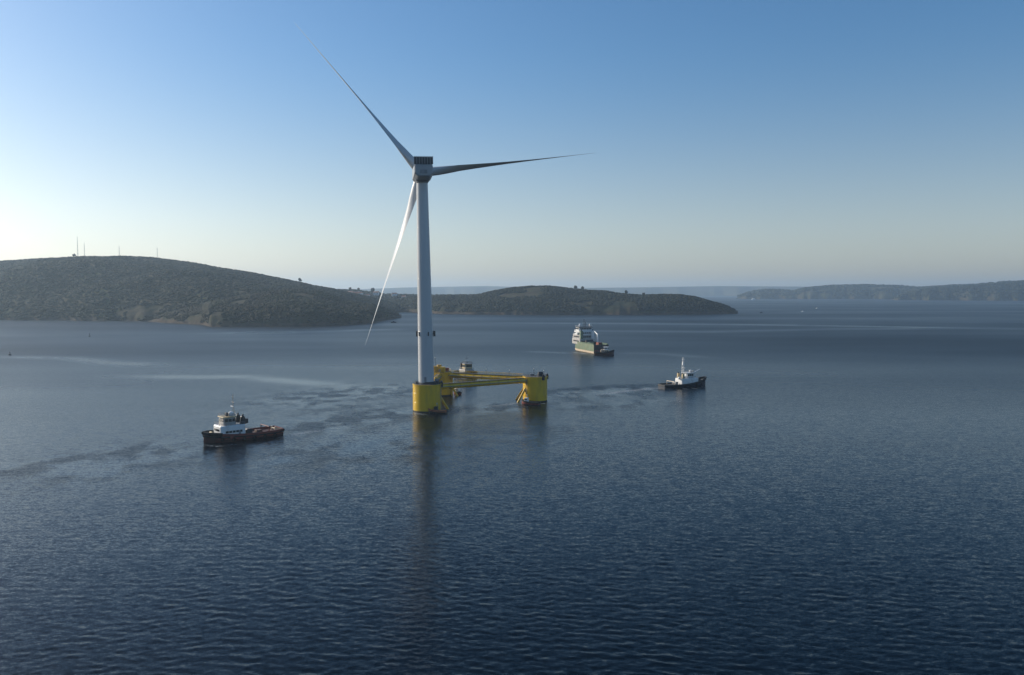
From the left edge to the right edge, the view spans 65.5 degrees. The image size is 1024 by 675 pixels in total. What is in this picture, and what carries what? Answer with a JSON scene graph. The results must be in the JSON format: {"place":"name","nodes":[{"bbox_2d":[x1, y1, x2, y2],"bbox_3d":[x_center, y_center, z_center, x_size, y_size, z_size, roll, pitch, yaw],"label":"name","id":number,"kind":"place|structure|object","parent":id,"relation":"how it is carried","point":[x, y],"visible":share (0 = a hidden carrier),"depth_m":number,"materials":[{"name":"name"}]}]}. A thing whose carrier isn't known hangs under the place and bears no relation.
{"place":"outdoors","nodes":[
{"label":"outdoors","id":0,"kind":"place"},
{"bbox_2d":[0,257,396,320],"bbox_3d":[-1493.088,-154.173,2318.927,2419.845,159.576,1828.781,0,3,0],"label":"hill","id":1,"kind":"structure","parent":0,"point":[134,312],"depth_m":1596.86,"materials":[{"name":"green plant"}]},
{"bbox_2d":[0,255,397,319],"bbox_3d":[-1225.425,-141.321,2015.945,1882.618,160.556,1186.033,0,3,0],"label":"woodland","id":2,"kind":"object","parent":1,"relation":"on","point":[198,276],"visible":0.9,"depth_m":1734.50,"materials":[{"name":"green plant"}]},
{"bbox_2d":[148,292,400,326],"bbox_3d":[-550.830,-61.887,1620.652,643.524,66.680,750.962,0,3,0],"label":"headland","id":3,"kind":"structure","parent":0,"point":[214,318],"depth_m":1286.87,"materials":[{"name":"green plant"}]},
{"bbox_2d":[154,289,398,324],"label":"scrub","id":4,"kind":"object","parent":3,"relation":"on","point":[285,299],"visible":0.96,"depth_m":1387.96,"materials":[{"name":"green plant"}]},
{"bbox_2d":[0,296,1023,674],"bbox_3d":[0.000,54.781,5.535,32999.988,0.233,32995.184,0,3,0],"label":"water","id":5,"kind":"structure","parent":0,"point":[808,488],"depth_m":213.49,"materials":[{"name":"blue liquid"}]},
{"bbox_2d":[201,394,284,442],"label":"tugboat","id":6,"kind":"object","parent":5,"relation":"on","point":[230,427],"visible":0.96,"depth_m":295.06,"materials":[{"name":"red paint"}]},
{"bbox_2d":[428,403,447,413],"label":"workboat","id":7,"kind":"object","parent":5,"relation":"on","point":[436,410],"visible":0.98,"depth_m":361.59,"materials":[{"name":"orange paint"}]},
{"bbox_2d":[299,28,590,412],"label":"floating wind turbine","id":8,"kind":"object","parent":5,"relation":"in","point":[433,384],"visible":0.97,"depth_m":365.71,"materials":[{"name":"yellow paint"}]},
{"bbox_2d":[454,358,476,379],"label":"tugboat","id":9,"kind":"object","parent":5,"relation":"on","point":[467,366],"visible":0.59,"depth_m":507.94,"materials":[{"name":"metal"}]},
{"bbox_2d":[522,394,540,404],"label":"workboat","id":10,"kind":"object","parent":5,"relation":"on","point":[526,400],"visible":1,"depth_m":390.89,"materials":[{"name":"red paint"}]},
{"bbox_2d":[572,322,608,353],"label":"supply ship","id":11,"kind":"object","parent":5,"relation":"on","point":[583,339],"visible":0.99,"depth_m":742.14,"materials":[{"name":"metal"}]},
{"bbox_2d":[594,347,613,355],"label":"tugboat","id":12,"kind":"object","parent":5,"relation":"on","point":[605,351],"visible":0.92,"depth_m":689.49,"materials":[{"name":"metal"}]},
{"bbox_2d":[658,357,706,388],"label":"tugboat","id":13,"kind":"object","parent":5,"relation":"on","point":[686,379],"visible":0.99,"depth_m":461.85,"materials":[{"name":"metal"}]},
{"bbox_2d":[0,0,1023,288],"label":"sky","id":14,"kind":"structure","parent":0,"point":[800,143],"materials":[{"name":"blue"}]},
{"bbox_2d":[397,287,737,314],"bbox_3d":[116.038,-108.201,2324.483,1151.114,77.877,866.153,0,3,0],"label":"wooded headland","id":15,"kind":"structure","parent":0,"point":[618,307],"depth_m":1946.29,"materials":[{"name":"green plant"}]},
{"bbox_2d":[391,285,735,311],"bbox_3d":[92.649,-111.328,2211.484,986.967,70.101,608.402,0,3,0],"label":"woodland","id":16,"kind":"object","parent":15,"relation":"on","point":[552,295],"visible":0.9,"depth_m":2015.48,"materials":[{"name":"green plant"}]},
{"bbox_2d":[360,286,802,295],"bbox_3d":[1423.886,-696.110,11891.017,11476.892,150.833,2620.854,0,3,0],"label":"coast","id":17,"kind":"structure","parent":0,"point":[714,290],"depth_m":11416.15},
{"bbox_2d":[736,286,917,298],"bbox_3d":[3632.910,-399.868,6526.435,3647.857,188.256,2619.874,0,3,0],"label":"hills","id":18,"kind":"structure","parent":0,"point":[810,294],"depth_m":6222.47,"materials":[{"name":"green plant"}]},
{"bbox_2d":[737,280,1023,297],"bbox_3d":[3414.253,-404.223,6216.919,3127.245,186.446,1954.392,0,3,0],"label":"woodland","id":19,"kind":"object","parent":18,"relation":"on","point":[837,289],"visible":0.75,"depth_m":6369.53,"materials":[{"name":"green plant"}]},
{"bbox_2d":[891,284,1023,300],"bbox_3d":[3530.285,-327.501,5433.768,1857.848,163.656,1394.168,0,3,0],"label":"headland","id":20,"kind":"structure","parent":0,"point":[990,297],"depth_m":5197.29,"materials":[{"name":"green plant"}]},
{"bbox_2d":[894,281,1023,298],"bbox_3d":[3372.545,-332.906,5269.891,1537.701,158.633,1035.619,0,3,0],"label":"woodland","id":21,"kind":"object","parent":20,"relation":"on","point":[932,291],"visible":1,"depth_m":5296.45,"materials":[{"name":"green plant"}]},
{"bbox_3d":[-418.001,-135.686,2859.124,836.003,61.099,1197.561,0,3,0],"label":"saddle ridge","id":22,"kind":"structure","parent":0,"visible":0},
{"bbox_2d":[340,289,471,300],"bbox_3d":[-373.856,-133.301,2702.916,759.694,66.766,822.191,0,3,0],"label":"woodland","id":23,"kind":"object","parent":22,"relation":"on","point":[387,296],"visible":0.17,"depth_m":2721.77,"materials":[{"name":"green plant"}]}
]}

